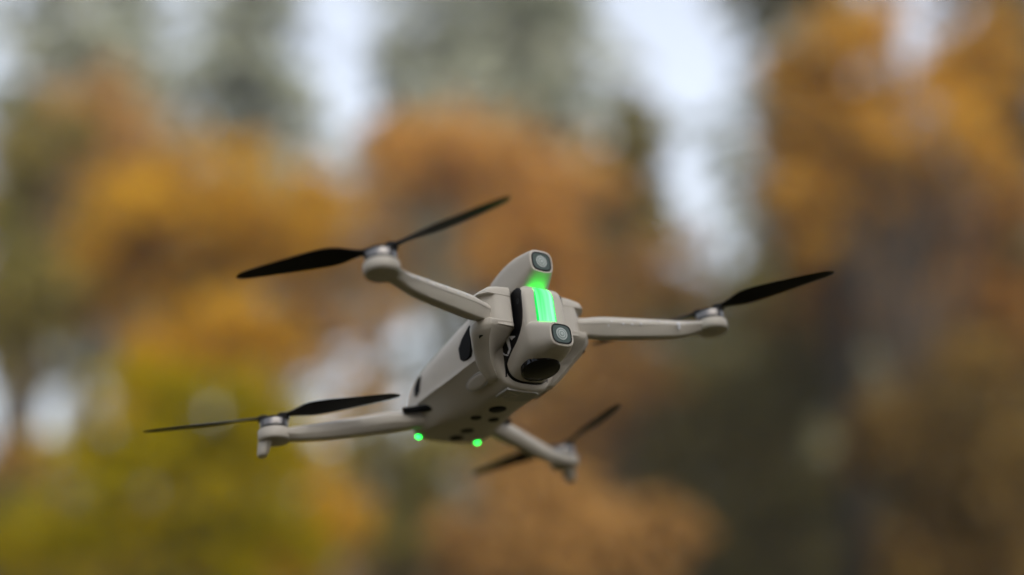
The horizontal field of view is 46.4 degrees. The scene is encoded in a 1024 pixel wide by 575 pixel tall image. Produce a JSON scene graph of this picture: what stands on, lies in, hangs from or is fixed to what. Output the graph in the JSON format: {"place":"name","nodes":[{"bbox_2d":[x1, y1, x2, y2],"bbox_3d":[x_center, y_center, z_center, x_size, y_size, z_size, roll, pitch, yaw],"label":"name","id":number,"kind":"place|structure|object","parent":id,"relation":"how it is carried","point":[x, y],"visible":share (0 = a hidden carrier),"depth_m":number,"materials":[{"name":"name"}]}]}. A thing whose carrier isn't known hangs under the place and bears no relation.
{"place":"outdoors","nodes":[
{"label":"outdoors","id":0,"kind":"place"},
{"bbox_2d":[143,196,833,481],"bbox_3d":[-0.026,0.050,0.835,0.377,0.099,0.349,10,-31,-32],"label":"camera drone","id":1,"kind":"object","parent":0,"point":[519,339],"visible":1,"depth_m":0.81,"materials":[{"name":"plastic"}]},
{"bbox_2d":[0,0,976,567],"label":"sky","id":2,"kind":"structure","parent":0,"point":[686,55],"materials":[{"name":"white"}]},
{"bbox_2d":[667,0,920,566],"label":"tree","id":3,"kind":"object","parent":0,"point":[722,153],"visible":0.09,"depth_m":40.27,"materials":[{"name":"green plant"}]},
{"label":"ground","id":4,"kind":"structure","parent":0,"visible":0},
{"bbox_2d":[0,247,98,574],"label":"tree","id":5,"kind":"object","parent":4,"relation":"on","point":[18,310],"visible":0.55,"depth_m":13.12,"materials":[{"name":"yellow plant"}]},
{"bbox_2d":[0,85,113,525],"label":"tree","id":6,"kind":"object","parent":4,"relation":"on","point":[26,168],"visible":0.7,"depth_m":18.52,"materials":[{"name":"green plant"}]},
{"bbox_2d":[0,0,200,574],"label":"conifer tree","id":7,"kind":"object","parent":4,"relation":"on","point":[47,56],"visible":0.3,"depth_m":31.90,"materials":[{"name":"green plant"}]},
{"bbox_2d":[0,47,219,574],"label":"tree","id":8,"kind":"object","parent":4,"relation":"on","point":[114,119],"visible":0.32,"depth_m":26.61,"materials":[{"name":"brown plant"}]},
{"bbox_2d":[0,134,242,573],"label":"tree","id":9,"kind":"object","parent":4,"relation":"on","point":[97,351],"visible":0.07,"depth_m":42.81,"materials":[{"name":"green plant"}]},
{"bbox_2d":[39,0,207,574],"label":"conifer tree","id":10,"kind":"object","parent":4,"relation":"on","point":[146,32],"visible":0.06,"depth_m":49.64,"materials":[{"name":"green plant"}]},
{"bbox_2d":[0,284,314,574],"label":"tree","id":11,"kind":"object","parent":4,"relation":"on","point":[248,333],"visible":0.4,"depth_m":15.07,"materials":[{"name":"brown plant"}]},
{"bbox_2d":[0,348,351,574],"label":"bush","id":12,"kind":"object","parent":4,"relation":"on","point":[156,524],"visible":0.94,"depth_m":11.64,"materials":[{"name":"yellow plant"}]},
{"bbox_2d":[58,123,383,571],"bbox_3d":[-5.617,1.862,21.558,6.345,10.638,3.997,0,-14,0],"label":"maple tree","id":13,"kind":"object","parent":4,"relation":"on","point":[230,218],"visible":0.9,"depth_m":22.54,"materials":[{"name":"brown plant"}]},
{"bbox_2d":[64,0,384,555],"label":"conifer tree","id":14,"kind":"object","parent":4,"relation":"on","point":[266,79],"visible":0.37,"depth_m":40.07,"materials":[{"name":"green plant"}]},
{"bbox_2d":[212,163,423,556],"bbox_3d":[-4.699,2.862,27.344,5.422,11.486,3.506,0,-14,0],"label":"tree","id":15,"kind":"object","parent":4,"relation":"on","point":[306,301],"visible":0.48,"depth_m":27.49,"materials":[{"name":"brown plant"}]},
{"bbox_2d":[258,409,397,574],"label":"bush","id":16,"kind":"object","parent":4,"relation":"on","point":[359,524],"visible":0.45,"depth_m":14.71,"materials":[{"name":"yellow plant"}]},
{"bbox_2d":[270,24,468,574],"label":"conifer tree","id":17,"kind":"object","parent":4,"relation":"on","point":[394,52],"visible":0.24,"depth_m":44.54,"materials":[{"name":"brown plant"}]},
{"bbox_2d":[325,0,495,574],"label":"conifer tree","id":18,"kind":"object","parent":4,"relation":"on","point":[420,34],"visible":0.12,"depth_m":50.38,"materials":[{"name":"brown plant"}]},
{"bbox_2d":[327,403,504,574],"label":"tree","id":19,"kind":"object","parent":4,"relation":"on","point":[410,492],"visible":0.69,"depth_m":18.60,"materials":[{"name":"brown plant"}]},
{"bbox_2d":[31,481,907,574],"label":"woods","id":20,"kind":"object","parent":4,"relation":"on","point":[351,569],"visible":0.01,"depth_m":69.87,"materials":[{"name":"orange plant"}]},
{"bbox_2d":[373,0,573,465],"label":"conifer tree","id":21,"kind":"object","parent":4,"relation":"on","point":[428,60],"visible":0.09,"depth_m":45.75,"materials":[{"name":"brown plant"}]},
{"bbox_2d":[343,89,667,574],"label":"maple tree","id":22,"kind":"object","parent":4,"relation":"on","point":[526,217],"visible":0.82,"depth_m":29.93,"materials":[{"name":"brown plant"}]},
{"bbox_2d":[327,0,747,571],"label":"conifer tree","id":23,"kind":"object","parent":4,"relation":"on","point":[544,29],"visible":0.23,"depth_m":37.55,"materials":[{"name":"green plant"}]},
{"bbox_2d":[422,457,715,574],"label":"beech tree","id":24,"kind":"object","parent":4,"relation":"on","point":[562,525],"visible":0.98,"depth_m":16.42,"materials":[{"name":"brown plant"}]},
{"bbox_2d":[485,221,721,571],"bbox_3d":[1.601,3.158,23.932,5.334,9.302,3.066,-4,-14,14],"label":"maple tree","id":25,"kind":"object","parent":4,"relation":"on","point":[633,375],"visible":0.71,"depth_m":24.06,"materials":[{"name":"brown plant"}]},
{"bbox_2d":[478,87,793,574],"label":"conifer tree","id":26,"kind":"object","parent":4,"relation":"on","point":[638,139],"visible":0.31,"depth_m":30.57,"materials":[{"name":"brown plant"}]},
{"bbox_2d":[659,252,840,574],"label":"conifer tree","id":27,"kind":"object","parent":4,"relation":"on","point":[740,263],"visible":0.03,"depth_m":33.65,"materials":[{"name":"green plant"}]},
{"bbox_2d":[636,239,903,574],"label":"tree","id":28,"kind":"object","parent":4,"relation":"on","point":[799,506],"visible":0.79,"depth_m":24.42,"materials":[{"name":"green plant"}]},
{"bbox_2d":[701,0,877,574],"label":"conifer tree","id":29,"kind":"object","parent":4,"relation":"on","point":[855,508],"visible":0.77,"depth_m":19.49,"materials":[{"name":"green plant"}]},
{"bbox_2d":[735,0,1023,472],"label":"maple tree","id":30,"kind":"object","parent":4,"relation":"on","point":[805,115],"visible":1,"depth_m":18.88,"materials":[{"name":"brown plant"}]},
{"bbox_2d":[739,95,1023,500],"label":"maple tree","id":31,"kind":"object","parent":4,"relation":"on","point":[1000,303],"visible":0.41,"depth_m":21.17,"materials":[{"name":"brown plant"}]},
{"bbox_2d":[807,307,1023,574],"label":"beech tree","id":32,"kind":"object","parent":4,"relation":"on","point":[955,417],"visible":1,"depth_m":15.40,"materials":[{"name":"brown plant"}]},
{"bbox_2d":[874,0,1023,559],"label":"tree","id":33,"kind":"object","parent":4,"relation":"on","point":[1015,247],"visible":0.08,"depth_m":22.88,"materials":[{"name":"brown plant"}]}
]}

